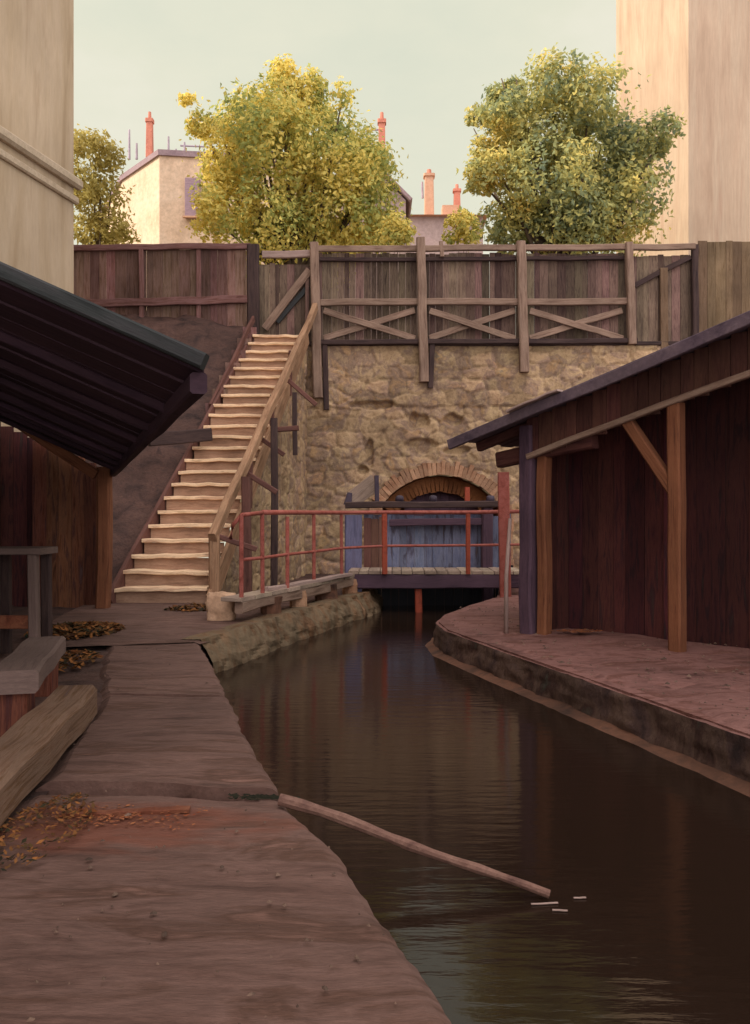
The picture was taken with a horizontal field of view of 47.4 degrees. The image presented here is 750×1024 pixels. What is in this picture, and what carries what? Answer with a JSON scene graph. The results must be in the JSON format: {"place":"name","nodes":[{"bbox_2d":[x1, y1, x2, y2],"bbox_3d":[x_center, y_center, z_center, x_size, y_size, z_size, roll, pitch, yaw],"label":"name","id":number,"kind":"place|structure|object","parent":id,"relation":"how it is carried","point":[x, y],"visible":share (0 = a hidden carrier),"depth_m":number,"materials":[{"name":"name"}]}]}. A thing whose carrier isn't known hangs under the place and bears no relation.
{"place":"outdoors","nodes":[
{"label":"outdoors","id":0,"kind":"place"},
{"bbox_2d":[0,636,65,736],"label":"wall","id":1,"kind":"structure","parent":0,"point":[29,666],"depth_m":5.93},
{"bbox_2d":[0,605,107,839],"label":"shed floor","id":2,"kind":"structure","parent":0,"point":[88,673],"depth_m":8.16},
{"bbox_2d":[0,546,57,652],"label":"workbench","id":3,"kind":"object","parent":2,"relation":"on","point":[39,580],"visible":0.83,"depth_m":9.22,"materials":[{"name":"grey wood"}]},
{"bbox_2d":[0,685,96,826],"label":"timber beam","id":4,"kind":"structure","parent":2,"relation":"on","point":[41,738],"depth_m":4.92,"materials":[{"name":"brown wood"}]},
{"bbox_2d":[58,649,103,671],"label":"fallen leaves","id":5,"kind":"object","parent":2,"relation":"on","point":[87,654],"visible":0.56,"depth_m":8.53,"materials":[{"name":"brown plant"}]},
{"bbox_2d":[0,261,208,608],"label":"lean to shed","id":6,"kind":"object","parent":2,"relation":"on","point":[113,394],"visible":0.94,"depth_m":7.53,"materials":[{"name":"brown wood"}]},
{"bbox_2d":[76,314,243,582],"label":"earth slope","id":7,"kind":"structure","parent":0,"point":[140,481],"depth_m":17.27,"materials":[{"name":"brown soil"}]},
{"bbox_2d":[74,243,250,326],"bbox_3d":[-5.705,-5.755,21.977,5.021,2.310,0.204,0,0,1],"label":"board fence","id":8,"kind":"object","parent":7,"relation":"on","point":[197,280],"visible":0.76,"depth_m":22.02,"materials":[{"name":"brown wood"}]},
{"bbox_2d":[52,596,314,646],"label":"yard","id":9,"kind":"structure","parent":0,"point":[145,623],"depth_m":11.63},
{"bbox_2d":[22,620,124,639],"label":"fallen leaves","id":10,"kind":"object","parent":9,"relation":"on","point":[84,626],"visible":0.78,"depth_m":10.56,"materials":[{"name":"brown plant"}]},
{"bbox_2d":[163,602,205,611],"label":"fallen leaves","id":11,"kind":"object","parent":9,"relation":"on","point":[188,608],"visible":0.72,"depth_m":12.97,"materials":[{"name":"brown plant"}]},
{"bbox_2d":[205,591,235,620],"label":"stone block","id":12,"kind":"structure","parent":9,"relation":"on","point":[217,609],"depth_m":11.73,"materials":[{"name":"beige stone"}]},
{"bbox_2d":[0,640,451,1023],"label":"path","id":13,"kind":"structure","parent":0,"point":[184,742],"depth_m":3.36,"materials":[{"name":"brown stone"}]},
{"bbox_2d":[0,792,96,870],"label":"fallen leaves","id":14,"kind":"object","parent":13,"relation":"on","point":[72,797],"visible":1,"depth_m":4.01,"materials":[{"name":"brown plant"}]},
{"bbox_2d":[4,804,212,829],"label":"brick crumbs","id":15,"kind":"object","parent":13,"relation":"on","point":[120,816],"visible":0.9,"depth_m":4.18,"materials":[{"name":"red brick"}]},
{"bbox_2d":[62,806,190,817],"bbox_3d":[-1.242,1.504,4.275,0.619,0.035,0.058,0,0,-7],"label":"worn board","id":16,"kind":"object","parent":13,"relation":"on","point":[154,810],"visible":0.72,"depth_m":4.27,"materials":[{"name":"brown wood"}]},
{"bbox_2d":[228,793,299,800],"bbox_3d":[-0.588,1.510,4.523,0.395,0.007,0.124,0,0,0],"label":"moss","id":17,"kind":"object","parent":13,"relation":"on","point":[255,796],"visible":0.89,"depth_m":4.53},
{"bbox_2d":[201,574,341,667],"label":"ground","id":18,"kind":"structure","parent":0,"point":[305,577],"depth_m":19.64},
{"bbox_2d":[0,0,82,431],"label":"plaster house","id":19,"kind":"structure","parent":18,"relation":"on","point":[40,181],"depth_m":14.92,"materials":[{"name":"beige paint"}]},
{"bbox_2d":[111,303,317,603],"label":"staircase","id":20,"kind":"structure","parent":18,"relation":"on","point":[215,479],"depth_m":16.45,"materials":[{"name":"brown wood"}]},
{"bbox_2d":[221,350,307,593],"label":"stair wall","id":21,"kind":"structure","parent":18,"relation":"on","point":[292,479],"depth_m":19.55,"materials":[{"name":"stone"}]},
{"bbox_2d":[305,341,678,573],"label":"retaining wall","id":22,"kind":"structure","parent":18,"relation":"on","point":[391,421],"depth_m":22.05,"materials":[{"name":"stone"}]},
{"bbox_2d":[247,244,311,341],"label":"wooden gate","id":23,"kind":"structure","parent":22,"relation":"on","point":[272,301],"depth_m":22.09,"materials":[{"name":"brown wood"}]},
{"bbox_2d":[310,237,695,409],"bbox_3d":[3.276,-4.829,21.973,9.897,4.395,0.407,0,0,0],"label":"timber railing","id":24,"kind":"object","parent":22,"relation":"on","point":[421,298],"visible":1,"depth_m":22.12,"materials":[{"name":"brown wood"}]},
{"bbox_2d":[634,244,698,348],"bbox_3d":[7.475,-5.442,22.023,1.718,2.872,0.226,0,0,0],"label":"board fence","id":25,"kind":"object","parent":22,"relation":"on","point":[667,296],"visible":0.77,"depth_m":22.09,"materials":[{"name":"brown wood"}]},
{"bbox_2d":[698,241,749,332],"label":"board fence","id":26,"kind":"object","parent":22,"relation":"on","point":[724,279],"visible":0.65,"depth_m":22.09,"materials":[{"name":"brown wood"}]},
{"bbox_2d":[182,589,382,673],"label":"bank","id":27,"kind":"structure","parent":0,"point":[228,647],"depth_m":12.01,"materials":[{"name":"stone"}]},
{"bbox_2d":[221,510,518,614],"bbox_3d":[-0.339,1.128,14.910,7.190,2.347,3.120,0,0,-43],"label":"footbridge","id":28,"kind":"object","parent":27,"relation":"on","point":[268,599],"visible":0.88,"depth_m":15.51,"materials":[{"name":"red paint"}]},
{"bbox_2d":[74,0,615,557],"label":"sky","id":29,"kind":"structure","parent":0,"point":[420,64],"materials":[{"name":"white"}]},
{"bbox_2d":[215,565,749,1023],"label":"water","id":30,"kind":"structure","parent":0,"point":[384,719],"depth_m":5.00,"materials":[{"name":"black liquid"}]},
{"bbox_2d":[278,793,550,897],"bbox_3d":[0.175,1.653,4.261,1.375,0.406,0.080,0,0,12],"label":"log","id":31,"kind":"object","parent":30,"relation":"in","point":[312,808],"visible":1,"depth_m":4.26,"materials":[{"name":"brown wood"}]},
{"bbox_2d":[344,475,512,605],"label":"sluice gate","id":32,"kind":"structure","parent":30,"relation":"in","point":[438,529],"depth_m":16.98,"materials":[{"name":"blue wood"}]},
{"bbox_2d":[531,902,557,904],"bbox_3d":[0.805,1.859,4.053,0.130,0.006,0.012,0,0,-6],"label":"wood chip","id":33,"kind":"object","parent":30,"relation":"on","point":[544,903],"visible":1,"depth_m":4.05,"materials":[{"name":"beige wood"}]},
{"bbox_2d":[552,909,567,911],"bbox_3d":[0.863,1.859,3.983,0.070,0.006,0.011,0,0,5],"label":"wood chip","id":34,"kind":"object","parent":30,"relation":"on","point":[559,910],"visible":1,"depth_m":3.98,"materials":[{"name":"beige wood"}]},
{"bbox_2d":[425,638,749,796],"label":"quay ledge","id":35,"kind":"object","parent":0,"point":[721,777],"visible":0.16,"depth_m":7.31,"materials":[{"name":"brown stone"}]},
{"bbox_2d":[433,597,749,781],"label":"quay face","id":36,"kind":"object","parent":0,"point":[715,747],"visible":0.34,"depth_m":7.27},
{"bbox_2d":[436,588,749,738],"bbox_3d":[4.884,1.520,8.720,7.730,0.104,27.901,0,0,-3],"label":"quay paving","id":37,"kind":"structure","parent":0,"point":[610,653],"depth_m":8.81,"materials":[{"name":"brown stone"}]},
{"bbox_2d":[497,472,510,597],"bbox_3d":[2.305,0.410,15.201,0.237,2.242,0.094,0,0,0],"label":"red post","id":38,"kind":"object","parent":37,"relation":"on","point":[503,500],"visible":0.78,"depth_m":15.17,"materials":[{"name":"paint"}]},
{"bbox_2d":[504,518,511,632],"bbox_3d":[1.663,0.800,10.700,0.111,1.442,0.068,0,0,-22],"label":"pale pole","id":39,"kind":"object","parent":37,"relation":"on","point":[506,572],"visible":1,"depth_m":10.68,"materials":[{"name":"brown wood"}]},
{"bbox_2d":[551,629,602,632],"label":"brick crumbs","id":40,"kind":"object","parent":37,"relation":"on","point":[582,631],"visible":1,"depth_m":10.57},
{"bbox_2d":[447,310,749,651],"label":"open shed","id":41,"kind":"structure","parent":37,"relation":"on","point":[634,497],"depth_m":10.08,"materials":[{"name":"wood"}]},
{"label":"upper ground","id":42,"kind":"structure","parent":0,"visible":0},
{"bbox_2d":[74,123,140,244],"bbox_3d":[-10.116,-9.111,31.098,3.263,9.730,3.977,0,0,0],"label":"leafy tree","id":43,"kind":"object","parent":42,"relation":"on","point":[93,192],"visible":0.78,"depth_m":30.55,"materials":[{"name":"green plant"}]},
{"bbox_2d":[101,111,310,264],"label":"flat roofed house","id":44,"kind":"structure","parent":42,"relation":"on","point":[157,205],"depth_m":42.22,"materials":[{"name":"paint"}]},
{"bbox_2d":[182,178,200,218],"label":"window","id":45,"kind":"structure","parent":44,"relation":"in","point":[190,213],"depth_m":41.93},
{"bbox_2d":[176,53,411,334],"bbox_3d":[-2.778,-9.518,28.422,7.576,10.550,7.202,0,0,-16],"label":"leafy tree","id":46,"kind":"object","parent":42,"relation":"on","point":[289,219],"visible":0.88,"depth_m":26.87,"materials":[{"name":"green plant"}]},
{"bbox_2d":[325,112,411,339],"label":"gabled house","id":47,"kind":"structure","parent":42,"relation":"on","point":[406,197],"depth_m":40.00,"materials":[{"name":"beige paint"}]},
{"bbox_2d":[373,209,419,253],"bbox_3d":[0.578,-6.638,25.536,1.420,4.783,1.161,0,0,32],"label":"bush","id":48,"kind":"object","parent":42,"relation":"on","point":[399,231],"visible":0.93,"depth_m":25.26,"materials":[{"name":"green plant"}]},
{"bbox_2d":[406,169,486,254],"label":"house","id":49,"kind":"structure","parent":42,"relation":"on","point":[428,223],"depth_m":58.00,"materials":[{"name":"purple paint"}]},
{"bbox_2d":[441,205,484,252],"bbox_3d":[2.647,-6.642,25.456,1.353,4.790,1.579,0,0,0],"label":"bush","id":50,"kind":"object","parent":42,"relation":"on","point":[463,232],"visible":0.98,"depth_m":25.30,"materials":[{"name":"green plant"}]},
{"bbox_2d":[456,42,686,256],"bbox_3d":[6.044,-9.301,27.461,7.198,10.116,5.843,0,0,-16],"label":"leafy tree","id":51,"kind":"object","parent":42,"relation":"on","point":[590,200],"visible":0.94,"depth_m":26.39,"materials":[{"name":"green plant"}]},
{"bbox_2d":[616,0,749,256],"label":"tall house","id":52,"kind":"structure","parent":42,"relation":"on","point":[692,57],"depth_m":31.53,"materials":[{"name":"beige paint"}]}
]}

